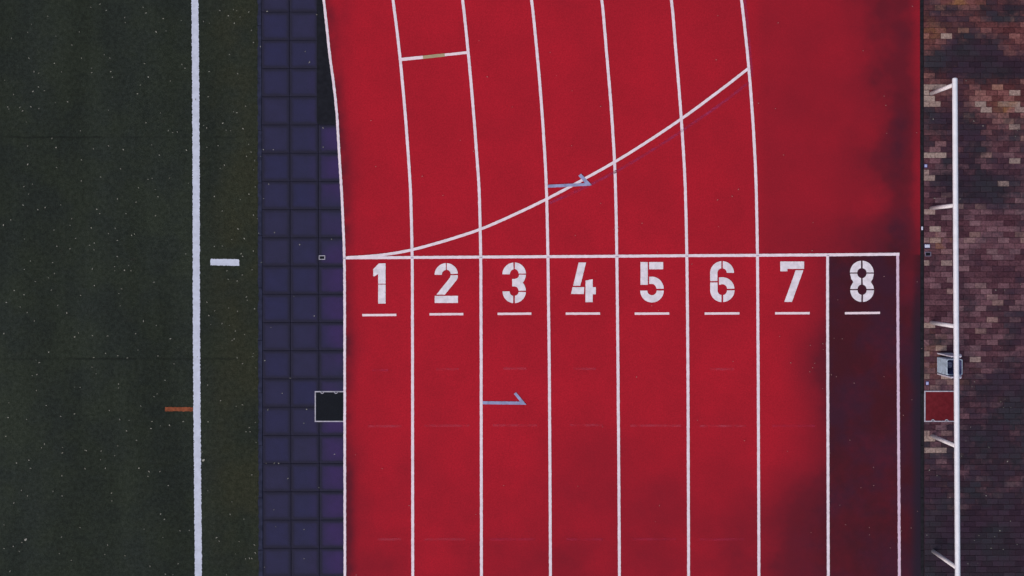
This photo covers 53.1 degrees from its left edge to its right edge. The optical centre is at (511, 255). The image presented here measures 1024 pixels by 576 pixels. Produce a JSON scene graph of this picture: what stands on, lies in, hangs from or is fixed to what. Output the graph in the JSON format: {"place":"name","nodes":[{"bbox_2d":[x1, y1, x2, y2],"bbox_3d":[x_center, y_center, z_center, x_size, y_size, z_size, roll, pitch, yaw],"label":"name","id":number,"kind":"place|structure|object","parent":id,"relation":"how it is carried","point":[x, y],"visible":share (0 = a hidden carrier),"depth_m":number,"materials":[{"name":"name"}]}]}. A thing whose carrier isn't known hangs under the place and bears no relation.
{"place":"outdoors","nodes":[
{"label":"outdoors","id":0,"kind":"place"},
{"bbox_2d":[0,0,258,575],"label":"playing field","id":1,"kind":"structure","parent":0,"point":[166,285],"depth_m":17.99,"materials":[{"name":"green plant"}]},
{"bbox_2d":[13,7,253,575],"bbox_3d":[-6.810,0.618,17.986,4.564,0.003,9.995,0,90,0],"label":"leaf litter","id":2,"kind":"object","parent":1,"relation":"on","point":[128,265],"visible":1,"depth_m":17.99,"materials":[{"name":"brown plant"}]},
{"bbox_2d":[261,0,343,575],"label":"tiled pavement","id":3,"kind":"structure","parent":0,"point":[299,171],"depth_m":18.00,"materials":[{"name":"blue tile"}]},
{"bbox_2d":[319,255,324,259],"bbox_3d":[-3.338,0.026,18.004,0.111,0.032,0.075,0,90,0],"label":"inspection cover","id":4,"kind":"object","parent":3,"relation":"on","point":[321,257],"visible":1,"depth_m":17.99,"materials":[{"name":"metal"}]},
{"bbox_2d":[317,0,335,123],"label":"rubber mat","id":5,"kind":"object","parent":3,"relation":"on","point":[326,113],"visible":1,"depth_m":18.00,"materials":[{"name":"black rubber"}]},
{"bbox_2d":[315,391,343,421],"bbox_3d":[-3.204,2.645,18.002,0.527,0.037,0.542,0,90,0],"label":"access hatch","id":6,"kind":"object","parent":3,"relation":"in","point":[329,405],"visible":1,"depth_m":17.99,"materials":[{"name":"metal"}]},
{"bbox_2d":[258,68,922,575],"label":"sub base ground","id":7,"kind":"structure","parent":0,"point":[290,238],"depth_m":18.03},
{"bbox_2d":[257,0,262,575],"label":"edge kerb","id":8,"kind":"structure","parent":7,"relation":"on","point":[260,340],"depth_m":18.00,"materials":[{"name":"concrete"}]},
{"bbox_2d":[920,0,923,575],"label":"drain kerb","id":9,"kind":"structure","parent":7,"relation":"on","point":[922,274],"depth_m":18.00,"materials":[{"name":"concrete"}]},
{"bbox_2d":[322,0,920,575],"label":"running track","id":10,"kind":"structure","parent":0,"point":[534,238],"depth_m":18.00,"materials":[{"name":"red rubber"}]},
{"bbox_2d":[923,0,1023,575],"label":"brick pavement","id":11,"kind":"structure","parent":0,"point":[997,138],"depth_m":18.00,"materials":[{"name":"brown brick"}]},
{"bbox_2d":[924,391,953,421],"bbox_3d":[7.521,2.641,17.999,0.548,0.042,0.546,0,90,0],"label":"access hatch","id":12,"kind":"object","parent":11,"relation":"on","point":[938,406],"visible":0.85,"depth_m":17.99,"materials":[{"name":"rubber"}]},
{"bbox_2d":[929,78,959,575],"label":"railing","id":13,"kind":"object","parent":11,"relation":"on","point":[955,325],"visible":1,"depth_m":17.00,"materials":[{"name":"white metal"}]},
{"bbox_2d":[937,353,961,378],"bbox_3d":[7.610,1.892,17.715,0.272,0.570,0.424,0,90,0],"label":"metal box","id":14,"kind":"object","parent":11,"relation":"on","point":[945,366],"visible":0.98,"depth_m":17.75,"materials":[{"name":"white metal"}]}
]}

